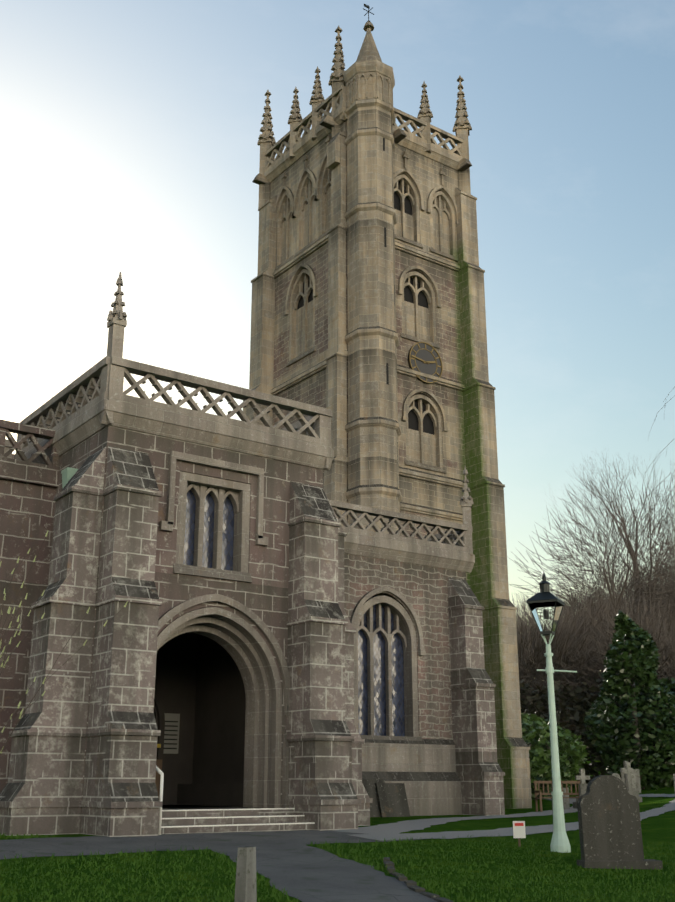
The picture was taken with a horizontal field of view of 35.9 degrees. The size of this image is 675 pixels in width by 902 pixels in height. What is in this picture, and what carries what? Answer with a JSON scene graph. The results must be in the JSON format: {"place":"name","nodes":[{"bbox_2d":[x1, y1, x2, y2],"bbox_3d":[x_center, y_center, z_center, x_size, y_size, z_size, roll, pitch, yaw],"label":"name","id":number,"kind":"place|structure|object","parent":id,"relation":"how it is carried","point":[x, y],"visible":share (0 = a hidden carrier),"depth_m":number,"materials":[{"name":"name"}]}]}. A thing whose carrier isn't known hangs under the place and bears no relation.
{"place":"outdoors","nodes":[
{"label":"outdoors","id":0,"kind":"place"},
{"bbox_2d":[0,830,436,901],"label":"asphalt path","id":1,"kind":"structure","parent":0,"point":[293,863],"depth_m":15.32,"materials":[{"name":"grey asphalt"}]},
{"bbox_2d":[4,439,473,555],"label":"aisle parapet","id":2,"kind":"structure","parent":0,"point":[456,537],"depth_m":31.16,"materials":[{"name":"beige stone"}]},
{"bbox_2d":[0,682,674,901],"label":"ground","id":3,"kind":"structure","parent":0,"point":[659,828],"depth_m":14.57,"materials":[{"name":"green plant"}]},
{"bbox_2d":[0,419,59,792],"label":"wall","id":4,"kind":"structure","parent":3,"relation":"on","point":[28,487],"depth_m":21.66,"materials":[{"name":"stone"}]},
{"bbox_2d":[18,400,333,807],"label":"porch trim","id":5,"kind":"structure","parent":3,"relation":"on","point":[240,641],"depth_m":21.45,"materials":[{"name":"beige stone"}]},
{"bbox_2d":[61,467,77,487],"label":"downpipes","id":6,"kind":"object","parent":5,"relation":"attached to","point":[67,473],"visible":0.04,"depth_m":20.99,"materials":[{"name":"green metal"}]},
{"bbox_2d":[155,759,161,796],"bbox_3d":[-4.214,7.329,23.015,0.500,0.970,0.400,12,-21,-34],"label":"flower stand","id":7,"kind":"object","parent":5,"relation":"on","point":[159,766],"visible":0.14,"depth_m":22.99,"materials":[{"name":"brown wood"}]},
{"bbox_2d":[163,713,179,753],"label":"notices","id":8,"kind":"object","parent":5,"relation":"attached to","point":[171,717],"visible":0.21,"depth_m":24.19,"materials":[{"name":"grey paper"}]},
{"bbox_2d":[164,721,177,748],"bbox_3d":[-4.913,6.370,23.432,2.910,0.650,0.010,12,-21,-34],"label":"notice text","id":9,"kind":"object","parent":8,"relation":"attached to","point":[171,734],"visible":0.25,"depth_m":24.15,"materials":[{"name":"black paint"}]},
{"bbox_2d":[154,689,243,806],"bbox_3d":[-3.952,6.052,22.326,3.700,2.983,3.200,12,-21,-34],"label":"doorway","id":10,"kind":"structure","parent":5,"relation":"on","point":[231,795],"depth_m":23.12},
{"bbox_2d":[48,425,322,833],"bbox_3d":[-3.923,4.226,22.866,5.200,8.550,5.100,12,-21,-34],"label":"porch","id":11,"kind":"object","parent":3,"relation":"on","point":[199,687],"depth_m":22.24,"materials":[{"name":"grey stone"}]},
{"bbox_2d":[14,272,332,459],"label":"porch parapet","id":12,"kind":"structure","parent":11,"relation":"on","point":[92,387],"depth_m":22.03,"materials":[{"name":"beige stone"}]},
{"bbox_2d":[0,446,372,836],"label":"porch buttresses","id":13,"kind":"structure","parent":3,"relation":"on","point":[41,793],"depth_m":19.44,"materials":[{"name":"grey stone"}]},
{"bbox_2d":[162,805,248,809],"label":"porch floor","id":14,"kind":"structure","parent":3,"relation":"on","point":[230,807],"depth_m":20.24,"materials":[{"name":"grey stone"}]},
{"bbox_2d":[161,808,314,833],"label":"steps","id":15,"kind":"structure","parent":3,"relation":"on","point":[213,821],"depth_m":19.31,"materials":[{"name":"stone"}]},
{"bbox_2d":[156,766,163,834],"bbox_3d":[-3.361,6.075,18.590,0.060,1.428,1.010,12,-21,-34],"label":"handrail","id":16,"kind":"object","parent":15,"relation":"on","point":[159,771],"visible":0.33,"depth_m":18.18,"materials":[{"name":"white metal"}]},
{"bbox_2d":[161,808,314,827],"bbox_3d":[-1.851,6.832,19.426,3.950,0.274,0.754,12,-21,-34],"label":"step nosing","id":17,"kind":"object","parent":15,"relation":"on","point":[233,817],"visible":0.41,"depth_m":19.36,"materials":[{"name":"white paint"}]},
{"bbox_2d":[234,846,256,901],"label":"wooden post","id":18,"kind":"object","parent":3,"relation":"on","point":[245,888],"visible":1,"depth_m":9.74,"materials":[{"name":"grey wood"}]},
{"bbox_2d":[0,387,674,754],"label":"twigs","id":19,"kind":"object","parent":3,"relation":"on","point":[80,623],"visible":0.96,"depth_m":11.88,"materials":[{"name":"grey"}]},
{"bbox_2d":[0,531,127,752],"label":"leaves","id":20,"kind":"object","parent":19,"relation":"on","point":[8,612],"visible":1,"depth_m":11.93,"materials":[{"name":"green plant"}]},
{"bbox_2d":[270,121,469,586],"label":"tower wall","id":21,"kind":"structure","parent":3,"relation":"on","point":[424,172],"depth_m":42.51,"materials":[{"name":"beige stone"}]},
{"bbox_2d":[285,181,433,434],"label":"tower window backs","id":22,"kind":"object","parent":21,"relation":"in","point":[413,424],"depth_m":42.92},
{"bbox_2d":[252,107,471,520],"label":"tower stone trim","id":23,"kind":"structure","parent":21,"relation":"attached to","point":[424,450],"depth_m":43.26,"materials":[{"name":"beige stone"}]},
{"bbox_2d":[257,25,471,207],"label":"tower parapet","id":24,"kind":"structure","parent":21,"relation":"on","point":[290,140],"depth_m":45.67,"materials":[{"name":"beige stone"}]},
{"bbox_2d":[362,779,409,816],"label":"leaning slabs","id":25,"kind":"object","parent":3,"relation":"on","point":[389,799],"depth_m":27.68,"materials":[{"name":"stone"}]},
{"bbox_2d":[243,129,531,808],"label":"tower buttresses","id":26,"kind":"structure","parent":3,"relation":"on","point":[489,586],"depth_m":40.81,"materials":[{"name":"beige stone"}]},
{"bbox_2d":[343,20,401,535],"bbox_3d":[1.329,-2.952,39.432,2.051,32.300,2.051,12,-21,-34],"label":"turret","id":27,"kind":"object","parent":26,"relation":"attached to","point":[372,428],"visible":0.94,"depth_m":39.71,"materials":[{"name":"stone"}]},
{"bbox_2d":[363,4,373,19],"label":"weather vane","id":28,"kind":"object","parent":27,"relation":"on","point":[367,6],"visible":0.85,"depth_m":44.47,"materials":[{"name":"black metal"}]},
{"bbox_2d":[383,118,397,533],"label":"slit windows","id":29,"kind":"structure","parent":27,"relation":"in","point":[387,376],"depth_m":40.25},
{"bbox_2d":[408,343,440,383],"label":"clock face","id":30,"kind":"object","parent":26,"relation":"attached to","point":[425,355],"visible":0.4,"depth_m":41.83},
{"bbox_2d":[409,342,442,382],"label":"clock","id":31,"kind":"object","parent":26,"relation":"attached to","point":[429,362],"visible":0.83,"depth_m":41.81,"materials":[{"name":"brown"}]},
{"bbox_2d":[344,553,465,739],"bbox_3d":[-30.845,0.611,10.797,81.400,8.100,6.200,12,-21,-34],"label":"aisle","id":32,"kind":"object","parent":3,"relation":"on","point":[422,590],"depth_m":30.20,"materials":[{"name":"grey stone"}]},
{"bbox_2d":[344,534,474,815],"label":"aisle trim","id":33,"kind":"structure","parent":3,"relation":"on","point":[422,770],"depth_m":29.58,"materials":[{"name":"beige stone"}]},
{"bbox_2d":[383,857,453,901],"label":"kerb","id":34,"kind":"structure","parent":3,"relation":"on","point":[410,884],"depth_m":12.86,"materials":[{"name":"stone"}]},
{"bbox_2d":[448,577,504,815],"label":"aisle buttresses","id":35,"kind":"structure","parent":3,"relation":"on","point":[480,773],"depth_m":29.96,"materials":[{"name":"grey stone"}]},
{"bbox_2d":[334,794,674,840],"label":"footpath","id":36,"kind":"structure","parent":3,"relation":"on","point":[381,832],"depth_m":21.20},
{"bbox_2d":[533,781,579,811],"bbox_3d":[6.884,10.676,32.172,1.500,0.920,0.500,2,-18,-7],"label":"bench","id":37,"kind":"object","parent":36,"relation":"on","point":[540,794],"visible":0.58,"depth_m":32.40,"materials":[{"name":"brown wood"}]},
{"bbox_2d":[513,821,525,837],"bbox_3d":[3.171,6.606,18.158,0.220,0.280,0.018,3,-18,-10],"label":"sign","id":38,"kind":"object","parent":3,"relation":"on","point":[518,831],"depth_m":18.15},
{"bbox_2d":[537,634,576,852],"bbox_3d":[3.872,5.037,18.123,0.697,3.715,0.332,7,-19,-22],"label":"lamp post","id":39,"kind":"object","parent":3,"relation":"on","point":[560,842],"visible":0.94,"depth_m":17.88,"materials":[{"name":"metal"}]},
{"bbox_2d":[526,571,564,635],"bbox_3d":[3.760,2.730,18.810,0.580,1.170,0.580,32,-37,-59],"label":"lantern frame","id":40,"kind":"object","parent":39,"relation":"on","point":[544,594],"visible":0.88,"depth_m":18.66,"materials":[{"name":"black metal"}]},
{"bbox_2d":[529,601,562,630],"bbox_3d":[3.760,3.011,18.720,0.505,0.500,0.505,32,-37,-59],"label":"lantern glass","id":41,"kind":"object","parent":40,"relation":"in","point":[543,613],"visible":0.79,"depth_m":18.58,"materials":[{"name":"clear glass"}]},
{"bbox_2d":[508,447,674,774],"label":"bare trees","id":42,"kind":"object","parent":3,"relation":"on","point":[582,639],"visible":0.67,"depth_m":61.04,"materials":[{"name":"brown plant"}]},
{"bbox_2d":[519,671,674,787],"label":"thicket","id":43,"kind":"object","parent":3,"relation":"on","point":[589,748],"visible":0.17,"depth_m":48.66,"materials":[{"name":"green plant"}]},
{"bbox_2d":[521,713,674,799],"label":"laurel","id":44,"kind":"object","parent":3,"relation":"on","point":[535,725],"visible":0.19,"depth_m":42.06,"materials":[{"name":"green plant"}]},
{"bbox_2d":[551,761,674,809],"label":"graves","id":45,"kind":"object","parent":3,"relation":"on","point":[630,778],"visible":0.35,"depth_m":34.66,"materials":[{"name":"white stone"}]},
{"bbox_2d":[577,775,662,869],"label":"headstones","id":46,"kind":"object","parent":3,"relation":"on","point":[610,831],"visible":0.83,"depth_m":15.69,"materials":[{"name":"stone"}]},
{"bbox_2d":[583,610,674,789],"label":"holly","id":47,"kind":"object","parent":3,"relation":"on","point":[640,644],"visible":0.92,"depth_m":44.39,"materials":[{"name":"green plant"}]},
{"bbox_2d":[627,637,644,789],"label":"trunks","id":48,"kind":"object","parent":3,"relation":"on","point":[638,738],"visible":0.1,"depth_m":44.57,"materials":[{"name":"brown plant"}]},
{"bbox_2d":[0,0,674,680],"label":"sky","id":49,"kind":"structure","parent":0,"point":[130,132],"materials":[{"name":"blue"}]}
]}

